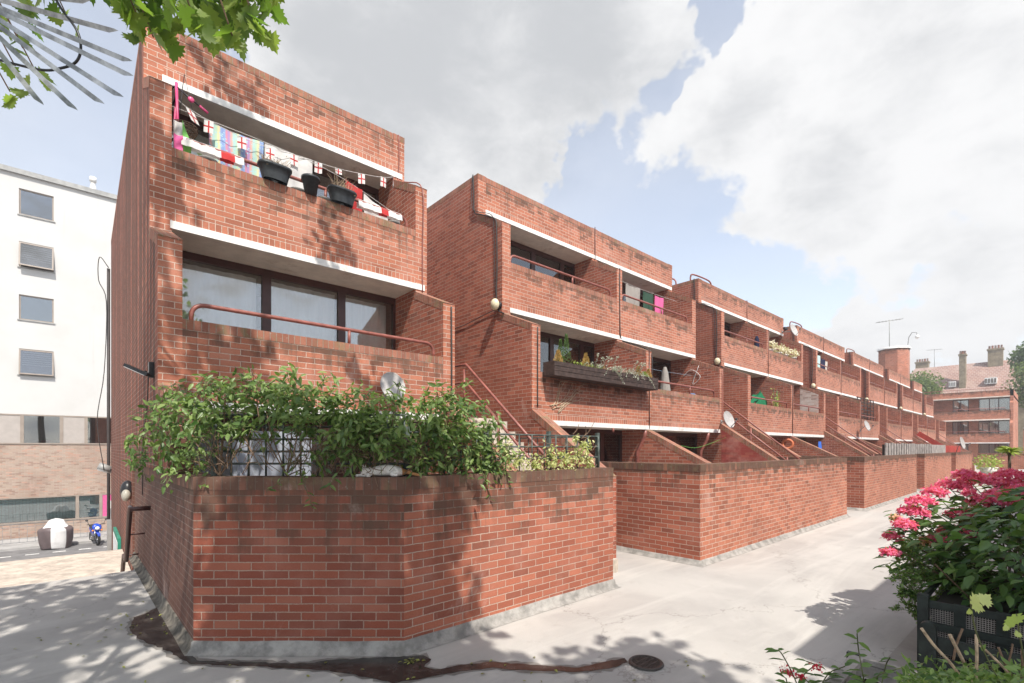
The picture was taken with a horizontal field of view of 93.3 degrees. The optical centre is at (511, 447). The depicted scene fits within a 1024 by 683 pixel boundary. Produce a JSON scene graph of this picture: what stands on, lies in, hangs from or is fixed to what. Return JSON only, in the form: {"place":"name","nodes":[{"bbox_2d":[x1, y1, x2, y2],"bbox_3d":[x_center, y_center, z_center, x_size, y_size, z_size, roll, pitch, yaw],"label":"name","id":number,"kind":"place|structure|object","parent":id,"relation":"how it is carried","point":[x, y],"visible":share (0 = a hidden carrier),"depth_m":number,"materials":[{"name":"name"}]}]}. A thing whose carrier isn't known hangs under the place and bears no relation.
{"place":"outdoors","nodes":[
{"label":"outdoors","id":0,"kind":"place"},
{"bbox_2d":[0,542,106,561],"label":"road","id":1,"kind":"structure","parent":0,"point":[16,555],"depth_m":22.38,"materials":[{"name":"grey asphalt"}]},
{"bbox_2d":[37,518,72,549],"bbox_3d":[-22.058,4.140,23.363,1.275,1.479,1.214,0,0,-42],"label":"covered motorbike","id":2,"kind":"object","parent":1,"relation":"on","point":[55,533],"visible":1,"depth_m":23.01,"materials":[{"name":"white fabric"}]},
{"bbox_2d":[85,518,106,545],"bbox_3d":[-21.089,4.210,24.282,0.844,1.303,1.778,0,0,-69],"label":"motorbike","id":3,"kind":"object","parent":1,"relation":"on","point":[95,533],"visible":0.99,"depth_m":24.09,"materials":[{"name":"metal"}]},
{"bbox_2d":[0,531,106,551],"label":"pavement","id":4,"kind":"structure","parent":0,"point":[14,545],"depth_m":24.38,"materials":[{"name":"grey concrete"}]},
{"bbox_2d":[0,517,106,543],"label":"fence","id":5,"kind":"object","parent":4,"relation":"on","point":[27,526],"visible":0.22,"depth_m":23.84,"materials":[{"name":"metal"}]},
{"bbox_2d":[0,164,116,539],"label":"office building","id":6,"kind":"structure","parent":0,"point":[55,238],"depth_m":26.32,"materials":[{"name":"paint"}]},
{"bbox_2d":[18,241,53,271],"bbox_3d":[-25.292,-10.141,25.718,1.321,1.338,0.666,0,0,-42],"label":"window frame","id":7,"kind":"structure","parent":6,"relation":"in","point":[19,260],"depth_m":25.81,"materials":[{"name":"white plastic"}]},
{"bbox_2d":[19,188,53,220],"bbox_3d":[-25.331,-12.907,25.762,1.321,1.358,0.070,0,0,-42],"label":"window frame","id":8,"kind":"structure","parent":6,"relation":"in","point":[19,188],"depth_m":25.71,"materials":[{"name":"white plastic"}]},
{"bbox_2d":[19,294,53,322],"bbox_3d":[-25.331,-7.377,25.762,1.321,1.308,0.070,0,0,-42],"label":"window frame","id":9,"kind":"structure","parent":6,"relation":"in","point":[19,294],"depth_m":25.72,"materials":[{"name":"white plastic"}]},
{"bbox_2d":[19,348,53,376],"bbox_3d":[-25.328,-4.515,25.758,1.321,1.367,0.559,0,0,-42],"label":"window frame","id":10,"kind":"structure","parent":6,"relation":"in","point":[52,354],"depth_m":25.83,"materials":[{"name":"white plastic"}]},
{"bbox_2d":[0,495,76,524],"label":"lower window","id":11,"kind":"structure","parent":6,"relation":"in","point":[42,508],"depth_m":25.75,"materials":[{"name":"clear glass"}]},
{"bbox_2d":[22,414,88,443],"bbox_3d":[-24.792,-0.972,26.328,2.653,1.577,0.340,0,0,-42],"label":"upper band window","id":12,"kind":"structure","parent":6,"relation":"in","point":[29,441],"depth_m":25.84,"materials":[{"name":"white plastic"}]},
{"bbox_2d":[77,494,100,518],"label":"lower window","id":13,"kind":"structure","parent":6,"relation":"in","point":[87,506],"depth_m":27.14,"materials":[{"name":"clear glass"}]},
{"bbox_2d":[86,416,110,444],"bbox_3d":[-22.913,-0.972,28.002,2.653,1.577,0.340,0,0,-42],"label":"upper band window","id":14,"kind":"structure","parent":6,"relation":"in","point":[92,442],"depth_m":27.17,"materials":[{"name":"white plastic"}]},
{"bbox_2d":[0,465,1023,682],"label":"walkway","id":15,"kind":"structure","parent":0,"point":[814,595],"depth_m":5.00,"materials":[{"name":"grey concrete"}]},
{"bbox_2d":[0,0,132,109],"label":"spike fan","id":16,"kind":"object","parent":15,"relation":"on","point":[14,16],"visible":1,"depth_m":2.22},
{"bbox_2d":[0,0,288,109],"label":"plane tree","id":17,"kind":"object","parent":15,"relation":"on","point":[235,22],"visible":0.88,"depth_m":3.35,"materials":[{"name":"green plant"}]},
{"bbox_2d":[14,598,704,682],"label":"fallen leaves","id":18,"kind":"object","parent":15,"relation":"on","point":[406,660],"visible":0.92,"depth_m":4.17,"materials":[{"name":"brown plant"}]},
{"bbox_2d":[129,465,619,656],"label":"garden wall","id":19,"kind":"structure","parent":15,"relation":"on","point":[350,566],"depth_m":4.39,"materials":[{"name":"brick"}]},
{"bbox_2d":[120,505,150,571],"bbox_3d":[-6.069,1.980,7.711,0.249,2.384,3.249,0,0,-42],"label":"handrail","id":20,"kind":"object","parent":19,"relation":"attached to","point":[126,554],"visible":0.69,"depth_m":6.92,"materials":[{"name":"brown metal"}]},
{"bbox_2d":[121,363,524,509],"bbox_3d":[-2.190,-0.112,4.844,4.611,1.335,1.709,0,0,4],"label":"climbing shrub","id":21,"kind":"object","parent":19,"relation":"on","point":[358,433],"visible":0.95,"depth_m":4.44,"materials":[{"name":"green plant"}]},
{"bbox_2d":[355,464,419,476],"bbox_3d":[-1.129,0.251,4.457,0.592,0.195,0.172,0,0,0],"label":"cat","id":22,"kind":"object","parent":19,"relation":"on","point":[395,470],"visible":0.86,"depth_m":4.43},
{"bbox_2d":[211,414,599,475],"bbox_3d":[-0.930,-0.043,5.638,4.294,0.615,1.562,0,0,-42],"label":"wooden trellis","id":23,"kind":"object","parent":19,"relation":"on","point":[548,435],"visible":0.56,"depth_m":4.56,"materials":[{"name":"paint"}]},
{"bbox_2d":[232,431,311,475],"bbox_3d":[-2.711,0.225,5.488,0.850,0.850,0.112,0,0,-41],"label":"garden sheet","id":24,"kind":"object","parent":23,"relation":"hanging from","point":[255,470],"visible":0.25,"depth_m":5.43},
{"bbox_2d":[492,421,597,471],"bbox_3d":[0.404,0.013,5.730,1.911,0.721,0.338,0,0,-42],"label":"variegated ivy","id":25,"kind":"object","parent":23,"relation":"attached to","point":[566,458],"visible":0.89,"depth_m":5.80,"materials":[{"name":"green plant"}]},
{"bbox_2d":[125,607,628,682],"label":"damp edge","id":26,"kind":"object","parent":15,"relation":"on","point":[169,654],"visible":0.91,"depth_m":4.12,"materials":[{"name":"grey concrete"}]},
{"bbox_2d":[129,608,627,682],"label":"water","id":27,"kind":"structure","parent":15,"relation":"on","point":[147,629],"depth_m":4.11,"materials":[{"name":"brown liquid"}]},
{"bbox_2d":[455,363,617,572],"bbox_3d":[-1.435,0.158,9.873,0.930,3.384,8.345,0,0,-42],"label":"external stair","id":28,"kind":"object","parent":15,"relation":"on","point":[540,450],"visible":0.16,"depth_m":8.20,"materials":[{"name":"brick"}]},
{"bbox_2d":[427,173,779,557],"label":"terrace block","id":29,"kind":"structure","parent":15,"relation":"on","point":[548,278],"depth_m":11.67,"materials":[{"name":"brick"}]},
{"bbox_2d":[511,240,574,283],"bbox_3d":[0.370,-4.065,12.452,3.691,2.230,0.074,0,0,-42],"label":"window","id":30,"kind":"structure","parent":29,"relation":"in","point":[517,249],"depth_m":12.82,"materials":[{"name":"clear glass"}]},
{"bbox_2d":[540,331,593,371],"bbox_3d":[0.835,-1.700,11.929,3.691,2.260,0.074,0,0,-42],"label":"window","id":31,"kind":"structure","parent":29,"relation":"in","point":[549,343],"depth_m":12.34,"materials":[{"name":"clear glass"}]},
{"bbox_2d":[550,381,585,412],"bbox_3d":[1.194,-1.075,10.018,1.181,0.756,0.020,0,0,-42],"label":"dead creeper","id":32,"kind":"object","parent":29,"relation":"attached to","point":[564,398],"visible":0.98,"depth_m":9.89,"materials":[{"name":"plant"}]},
{"bbox_2d":[562,428,621,461],"bbox_3d":[1.434,0.675,11.257,3.691,2.250,0.074,0,0,-42],"label":"window","id":33,"kind":"structure","parent":29,"relation":"in","point":[610,442],"depth_m":12.06,"materials":[{"name":"black glass"}]},
{"bbox_2d":[543,360,657,390],"bbox_3d":[2.070,-1.530,10.561,3.640,0.280,0.300,0,0,-42],"label":"timber trough","id":34,"kind":"object","parent":29,"relation":"attached to","point":[569,371],"visible":0.99,"depth_m":10.13,"materials":[{"name":"wood"}]},
{"bbox_2d":[563,333,570,361],"bbox_3d":[1.094,-1.982,9.743,0.219,0.659,0.242,0,0,10],"label":"dwarf conifer","id":35,"kind":"object","parent":34,"relation":"in","point":[565,344],"visible":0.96,"depth_m":9.73,"materials":[{"name":"green plant"}]},
{"bbox_2d":[571,353,654,387],"bbox_3d":[2.299,-1.708,10.629,2.805,0.631,0.357,0,0,-37],"label":"trailing plant","id":36,"kind":"object","parent":34,"relation":"in","point":[629,371],"visible":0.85,"depth_m":10.58,"materials":[{"name":"green plant"}]},
{"bbox_2d":[622,283,650,306],"bbox_3d":[3.301,-4.065,15.062,3.691,2.230,0.074,0,0,-42],"label":"window","id":37,"kind":"structure","parent":29,"relation":"in","point":[623,284],"depth_m":15.33,"materials":[{"name":"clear glass"}]},
{"bbox_2d":[652,357,670,388],"bbox_3d":[3.767,-1.700,14.540,3.691,2.260,0.074,0,0,-42],"label":"window","id":38,"kind":"structure","parent":29,"relation":"in","point":[658,364],"depth_m":15.37,"materials":[{"name":"black glass"}]},
{"bbox_2d":[659,367,670,390],"bbox_3d":[4.335,-1.430,13.702,0.420,1.720,0.420,0,0,-42],"label":"parasol","id":39,"kind":"object","parent":29,"relation":"on","point":[664,377],"visible":0.35,"depth_m":13.62,"materials":[{"name":"white fabric"}]},
{"bbox_2d":[656,432,696,453],"bbox_3d":[4.365,0.675,13.867,3.691,2.250,0.074,0,0,-42],"label":"window","id":40,"kind":"structure","parent":29,"relation":"in","point":[688,440],"depth_m":14.62,"materials":[{"name":"black glass"}]},
{"bbox_2d":[720,411,737,427],"bbox_3d":[6.355,-0.823,14.169,0.375,0.490,0.867,0,0,17],"label":"satellite dish","id":41,"kind":"object","parent":29,"relation":"attached to","point":[728,419],"visible":1,"depth_m":13.97,"materials":[{"name":"grey metal"}]},
{"bbox_2d":[628,655,663,670],"bbox_3d":[1.149,1.838,4.139,0.296,0.012,0.296,0,0,-42],"label":"drain cover","id":42,"kind":"object","parent":15,"relation":"on","point":[647,662],"visible":1,"depth_m":4.13,"materials":[{"name":"brown metal"}]},
{"bbox_2d":[600,457,849,566],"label":"garden wall","id":43,"kind":"structure","parent":15,"relation":"on","point":[703,515],"depth_m":8.49,"materials":[{"name":"brick"}]},
{"bbox_2d":[723,401,799,459],"bbox_3d":[5.944,0.158,16.444,0.930,3.384,8.345,0,0,-42],"label":"external stair","id":44,"kind":"object","parent":15,"relation":"on","point":[770,448],"visible":0.08,"depth_m":14.28,"materials":[{"name":"brown metal"}]},
{"bbox_2d":[672,278,868,456],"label":"terrace block","id":45,"kind":"structure","parent":15,"relation":"on","point":[730,327],"depth_m":18.43,"materials":[{"name":"brick"}]},
{"bbox_2d":[751,390,766,404],"bbox_3d":[8.948,-1.405,17.544,1.500,1.311,0.399,0,0,-42],"label":"green tarpaulin","id":46,"kind":"object","parent":45,"relation":"on","point":[759,401],"visible":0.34,"depth_m":17.26,"materials":[{"name":"green plastic"}]},
{"bbox_2d":[783,325,893,453],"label":"terrace block","id":47,"kind":"structure","parent":15,"relation":"on","point":[837,382],"depth_m":25.07,"materials":[{"name":"brick"}]},
{"bbox_2d":[857,396,873,420],"bbox_3d":[19.463,-2.095,26.607,3.460,1.210,0.050,0,0,-42],"label":"wooden trellis","id":48,"kind":"object","parent":47,"relation":"on","point":[867,410],"visible":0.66,"depth_m":26.80,"materials":[{"name":"brown wood"}]},
{"bbox_2d":[825,417,881,455],"bbox_3d":[13.300,0.158,22.995,0.930,3.384,8.345,0,0,-42],"label":"external stair","id":49,"kind":"object","parent":15,"relation":"on","point":[853,436],"visible":0.05,"depth_m":20.88,"materials":[{"name":"brown metal"}]},
{"bbox_2d":[801,454,918,510],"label":"garden wall","id":50,"kind":"structure","parent":15,"relation":"on","point":[875,481],"depth_m":15.26,"materials":[{"name":"brick"}]},
{"bbox_2d":[824,650,918,682],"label":"foreground trough","id":51,"kind":"object","parent":15,"relation":"on","point":[877,666],"visible":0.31,"depth_m":2.44,"materials":[{"name":"grey wood"}]},
{"bbox_2d":[765,627,904,682],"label":"flowering plant","id":52,"kind":"object","parent":51,"relation":"in","point":[833,675],"visible":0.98,"depth_m":2.24,"materials":[{"name":"green plant"}]},
{"bbox_2d":[893,628,1023,682],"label":"pruned shrub","id":53,"kind":"object","parent":51,"relation":"in","point":[971,673],"visible":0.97,"depth_m":1.70,"materials":[{"name":"green plant"}]},
{"bbox_2d":[966,592,1023,682],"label":"variegated shoot","id":54,"kind":"object","parent":53,"relation":"on","point":[975,600],"visible":1,"depth_m":1.35,"materials":[{"name":"green plant"}]},
{"bbox_2d":[845,352,924,443],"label":"terrace block","id":55,"kind":"structure","parent":15,"relation":"on","point":[878,389],"depth_m":31.81,"materials":[{"name":"brick"}]},
{"bbox_2d":[877,346,910,378],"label":"stair tower","id":56,"kind":"structure","parent":15,"relation":"on","point":[896,359],"depth_m":48.70,"materials":[{"name":"brick"}]},
{"bbox_2d":[885,625,916,670],"bbox_3d":[3.804,1.847,4.170,1.731,0.001,0.793,0,0,-42],"label":"walkway strip","id":57,"kind":"object","parent":15,"relation":"on","point":[907,647],"visible":0.16,"depth_m":4.38,"materials":[{"name":"grey concrete"}]},
{"bbox_2d":[910,370,946,394],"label":"tree","id":58,"kind":"object","parent":15,"relation":"on","point":[929,385],"visible":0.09,"depth_m":66.66,"materials":[{"name":"green plant"}]},
{"bbox_2d":[883,369,974,470],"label":"terrace block","id":59,"kind":"structure","parent":15,"relation":"on","point":[909,400],"depth_m":38.38,"materials":[{"name":"brick"}]},
{"bbox_2d":[917,453,950,490],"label":"garden wall","id":60,"kind":"structure","parent":15,"relation":"on","point":[932,468],"depth_m":22.00,"materials":[{"name":"brick"}]},
{"bbox_2d":[882,443,945,454],"bbox_3d":[18.787,0.231,22.208,14.400,0.838,0.120,0,0,-42],"label":"slatted fence","id":61,"kind":"object","parent":60,"relation":"on","point":[897,449],"visible":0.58,"depth_m":20.45,"materials":[{"name":"grey wood"}]},
{"bbox_2d":[910,381,972,457],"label":"terrace block","id":62,"kind":"structure","parent":15,"relation":"on","point":[927,405],"depth_m":43.78,"materials":[{"name":"brick"}]},
{"bbox_2d":[946,452,971,480],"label":"garden wall","id":63,"kind":"structure","parent":15,"relation":"on","point":[959,460],"depth_m":28.54,"materials":[{"name":"brick"}]},
{"bbox_2d":[946,446,960,451],"bbox_3d":[27.435,0.260,30.090,7.000,0.780,0.050,0,0,-42],"label":"red fence","id":64,"kind":"object","parent":63,"relation":"on","point":[951,448],"visible":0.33,"depth_m":30.16,"materials":[{"name":"paint"}]},
{"bbox_2d":[917,432,942,444],"bbox_3d":[29.280,-0.125,33.206,0.040,2.050,2.350,0,0,-42],"label":"sloping board","id":65,"kind":"object","parent":64,"relation":"attached to","point":[927,438],"visible":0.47,"depth_m":33.57,"materials":[{"name":"red paint"}]},
{"bbox_2d":[919,620,1020,681],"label":"planter","id":66,"kind":"object","parent":15,"relation":"on","point":[943,645],"visible":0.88,"depth_m":3.55,"materials":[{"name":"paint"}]},
{"bbox_2d":[917,574,1023,674],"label":"lattice planter","id":67,"kind":"object","parent":15,"relation":"on","point":[945,613],"visible":0.3,"depth_m":3.74,"materials":[{"name":"black paint"}]},
{"bbox_2d":[884,541,962,623],"bbox_3d":[3.847,1.237,4.467,0.791,0.748,0.478,0,0,-17],"label":"shrub","id":68,"kind":"object","parent":67,"relation":"in","point":[909,591],"visible":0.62,"depth_m":4.42,"materials":[{"name":"green plant"}]},
{"bbox_2d":[872,467,1023,613],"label":"hydrangea","id":69,"kind":"object","parent":67,"relation":"in","point":[976,526],"visible":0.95,"depth_m":4.45,"materials":[{"name":"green plant"}]},
{"bbox_2d":[940,581,1023,599],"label":"shrub","id":70,"kind":"object","parent":67,"relation":"in","point":[991,592],"visible":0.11,"depth_m":4.23,"materials":[{"name":"green plant"}]},
{"bbox_2d":[972,454,1004,474],"bbox_3d":[32.748,1.134,33.189,1.672,1.432,1.590,0,0,27],"label":"potted plant","id":71,"kind":"object","parent":15,"relation":"on","point":[986,468],"visible":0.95,"depth_m":33.04,"materials":[{"name":"green plant"}]},
{"bbox_2d":[975,446,1023,575],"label":"spiky palm","id":72,"kind":"object","parent":15,"relation":"on","point":[1009,450],"visible":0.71,"depth_m":7.15,"materials":[{"name":"green plant"}]},
{"bbox_2d":[996,361,1023,407],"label":"tree","id":73,"kind":"object","parent":15,"relation":"on","point":[1019,381],"visible":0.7,"depth_m":59.48,"materials":[{"name":"green plant"}]},
{"bbox_2d":[1006,341,1023,374],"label":"tree","id":74,"kind":"object","parent":15,"relation":"on","point":[1017,356],"visible":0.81,"depth_m":62.92,"materials":[{"name":"green plant"}]},
{"bbox_2d":[0,0,1023,372],"label":"sky","id":75,"kind":"structure","parent":0,"point":[837,169],"materials":[{"name":"white"}]},
{"bbox_2d":[911,345,1023,452],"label":"tiled roof house","id":76,"kind":"structure","parent":0,"point":[992,373],"depth_m":74.52,"materials":[{"name":"tile"}]},
{"bbox_2d":[922,387,1017,462],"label":"terrace block","id":77,"kind":"structure","parent":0,"point":[987,421],"depth_m":50.85,"materials":[{"name":"brick"}]},
{"bbox_2d":[952,421,968,433],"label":"window","id":78,"kind":"structure","parent":77,"relation":"in","point":[959,427],"depth_m":52.56,"materials":[{"name":"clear glass"}]},
{"bbox_2d":[953,400,968,411],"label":"window","id":79,"kind":"structure","parent":77,"relation":"in","point":[957,404],"depth_m":52.63,"materials":[{"name":"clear glass"}]},
{"bbox_2d":[978,443,1009,452],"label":"window","id":80,"kind":"structure","parent":77,"relation":"in","point":[984,448],"depth_m":50.42,"materials":[{"name":"clear glass"}]},
{"bbox_2d":[979,397,1009,410],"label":"window","id":81,"kind":"structure","parent":77,"relation":"in","point":[995,403],"depth_m":50.54,"materials":[{"name":"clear glass"}]},
{"bbox_2d":[979,420,1009,433],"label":"window","id":82,"kind":"structure","parent":77,"relation":"in","point":[998,425],"depth_m":50.41,"materials":[{"name":"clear glass"}]},
{"bbox_2d":[978,453,1023,468],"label":"brick wall","id":83,"kind":"structure","parent":0,"point":[1017,461],"depth_m":41.98,"materials":[{"name":"brick"}]},
{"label":"pavement","id":84,"kind":"structure","parent":0,"visible":0},
{"bbox_2d":[0,549,130,587],"bbox_3d":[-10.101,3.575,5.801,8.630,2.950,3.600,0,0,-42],"label":"paving","id":85,"kind":"structure","parent":84,"relation":"on","point":[31,571],"depth_m":8.47,"materials":[{"name":"concrete"}]},
{"bbox_2d":[97,27,518,570],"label":"terrace block","id":86,"kind":"structure","parent":84,"relation":"on","point":[222,269],"depth_m":7.50,"materials":[{"name":"brick"}]},
{"bbox_2d":[113,527,120,549],"bbox_3d":[-9.125,2.850,11.156,0.062,1.800,2.000,0,0,-42],"label":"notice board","id":87,"kind":"object","parent":86,"relation":"attached to","point":[116,541],"visible":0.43,"depth_m":10.95,"materials":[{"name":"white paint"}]},
{"bbox_2d":[120,480,131,500],"bbox_3d":[-6.590,0.737,8.287,0.204,0.354,0.313,0,0,-42],"label":"bulkhead lamp","id":88,"kind":"object","parent":86,"relation":"attached to","point":[126,490],"visible":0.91,"depth_m":8.21,"materials":[{"name":"white glass"}]},
{"bbox_2d":[123,362,153,377],"bbox_3d":[-4.316,-0.916,5.630,0.249,0.188,0.252,0,0,-10],"label":"floodlight","id":89,"kind":"object","parent":86,"relation":"attached to","point":[150,373],"visible":1,"depth_m":5.56,"materials":[{"name":"black plastic"}]},
{"bbox_2d":[173,119,182,147],"bbox_3d":[-4.410,-4.140,6.396,0.120,0.380,0.048,0,0,-42],"label":"flag cloth","id":90,"kind":"object","parent":86,"relation":"hanging from","point":[177,128],"visible":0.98,"depth_m":6.38,"materials":[{"name":"white fabric"}]},
{"bbox_2d":[174,133,182,150],"bbox_3d":[-4.379,-4.015,6.346,0.032,0.210,0.103,0,0,43],"label":"pink cloth","id":91,"kind":"object","parent":86,"relation":"on","point":[177,142],"visible":0.99,"depth_m":6.34,"materials":[{"name":"pink fabric"}]},
{"bbox_2d":[172,74,197,139],"bbox_3d":[-4.500,-4.685,6.638,0.322,0.891,0.322,0,0,-42],"label":"hanging basket","id":92,"kind":"object","parent":86,"relation":"attached to","point":[194,136],"visible":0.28,"depth_m":6.61,"materials":[{"name":"black plastic"}]},
{"bbox_2d":[172,82,208,140],"bbox_3d":[-4.528,-4.510,6.690,0.567,0.985,0.197,0,0,2],"label":"childs bike","id":93,"kind":"object","parent":86,"relation":"hanging from","point":[175,102],"visible":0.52,"depth_m":6.61,"materials":[{"name":"pink paint"}]},
{"bbox_2d":[181,137,243,167],"bbox_3d":[-4.100,-4.064,6.634,0.740,0.139,0.115,0,0,-42],"label":"flag","id":94,"kind":"object","parent":86,"relation":"attached to","point":[214,153],"visible":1,"depth_m":6.63,"materials":[{"name":"white fabric"}]},
{"bbox_2d":[252,149,292,185],"bbox_3d":[-3.458,-4.080,7.055,0.377,0.391,0.462,0,0,21],"label":"plastic planter","id":95,"kind":"object","parent":86,"relation":"on","point":[276,171],"visible":1,"depth_m":6.99,"materials":[{"name":"plastic"}]},
{"bbox_2d":[172,111,378,211],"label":"window","id":96,"kind":"structure","parent":86,"relation":"in","point":[370,190],"depth_m":9.09,"materials":[{"name":"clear glass"}]},
{"bbox_2d":[172,106,388,209],"bbox_3d":[-3.347,-4.437,7.743,3.562,0.481,0.014,0,0,-41],"label":"washing line","id":97,"kind":"object","parent":86,"relation":"attached to","point":[279,148],"visible":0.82,"depth_m":7.45,"materials":[{"name":"fabric"}]},
{"bbox_2d":[209,124,263,177],"bbox_3d":[-4.054,-4.300,7.131,0.710,0.700,0.059,0,0,-41],"label":"towel","id":98,"kind":"object","parent":97,"relation":"hanging from","point":[221,138],"visible":0.35,"depth_m":7.12,"materials":[{"name":"multicoloured fabric"}]},
{"bbox_2d":[178,100,397,187],"bbox_3d":[-3.317,-4.738,7.792,0.102,0.717,3.478,0,0,43],"label":"bunting","id":99,"kind":"object","parent":97,"relation":"hanging from","point":[209,126],"visible":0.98,"depth_m":7.38,"materials":[{"name":"white fabric"}]},
{"bbox_2d":[265,143,311,188],"bbox_3d":[-3.508,-4.310,7.615,0.710,0.720,0.063,0,0,-42],"label":"sheet","id":100,"kind":"object","parent":97,"relation":"hanging from","point":[304,165],"visible":0.41,"depth_m":7.66,"materials":[{"name":"white fabric"}]},
{"bbox_2d":[346,181,362,211],"bbox_3d":[-2.695,-4.228,8.251,0.290,0.604,0.054,0,0,-42],"label":"red cloth","id":101,"kind":"object","parent":97,"relation":"hanging from","point":[358,191],"visible":0.25,"depth_m":8.28,"materials":[{"name":"red fabric"}]},
{"bbox_2d":[182,250,395,349],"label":"window","id":102,"kind":"structure","parent":86,"relation":"in","point":[200,284],"depth_m":7.99,"materials":[{"name":"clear glass"}]},
{"bbox_2d":[191,413,419,475],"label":"window","id":103,"kind":"structure","parent":86,"relation":"in","point":[313,469],"depth_m":6.93,"materials":[{"name":"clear glass"}]},
{"bbox_2d":[301,173,319,196],"bbox_3d":[-3.085,-4.025,7.403,0.270,0.310,0.267,0,0,-42],"label":"plant pot","id":104,"kind":"object","parent":86,"relation":"on","point":[311,182],"visible":0.99,"depth_m":7.32,"materials":[{"name":"grey plastic"}]},
{"bbox_2d":[325,167,357,207],"bbox_3d":[-2.693,-4.135,7.745,0.607,0.500,0.320,0,0,-42],"label":"plastic planter","id":105,"kind":"object","parent":86,"relation":"on","point":[340,194],"visible":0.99,"depth_m":7.65,"materials":[{"name":"plastic"}]},
{"bbox_2d":[357,200,402,221],"bbox_3d":[-2.256,-4.064,8.277,0.800,0.139,0.116,0,0,-42],"label":"flag","id":106,"kind":"object","parent":86,"relation":"attached to","point":[378,211],"visible":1,"depth_m":8.25,"materials":[{"name":"white fabric"}]},
{"bbox_2d":[380,372,405,399],"bbox_3d":[-1.754,-0.898,7.071,0.370,0.419,0.470,0,0,1],"label":"satellite dish","id":107,"kind":"object","parent":86,"relation":"attached to","point":[387,380],"visible":0.66,"depth_m":7.04,"materials":[{"name":"grey metal"}]},
{"bbox_3d":[3.926,-4.690,14.342,3.660,0.048,0.007,0,0,-42],"label":"washing line","id":108,"kind":"object","parent":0,"visible":0},
{"bbox_2d":[626,284,639,305],"bbox_3d":[3.499,-4.210,13.964,0.700,0.920,0.062,0,0,-42],"label":"grey garment","id":109,"kind":"object","parent":108,"relation":"hanging from","point":[632,291],"visible":0.49,"depth_m":13.94,"materials":[{"name":"fabric"}]},
{"bbox_2d":[643,291,652,310],"bbox_3d":[4.085,-4.230,14.486,0.530,0.840,0.059,0,0,-42],"label":"green cloth","id":110,"kind":"object","parent":108,"relation":"hanging from","point":[648,297],"visible":0.53,"depth_m":14.48,"materials":[{"name":"green fabric"}]},
{"bbox_2d":[655,296,663,313],"bbox_3d":[4.532,-4.175,14.886,0.471,0.950,0.057,0,0,-40],"label":"pink garment","id":111,"kind":"object","parent":108,"relation":"hanging from","point":[659,302],"visible":0.37,"depth_m":14.89,"materials":[{"name":"fabric"}]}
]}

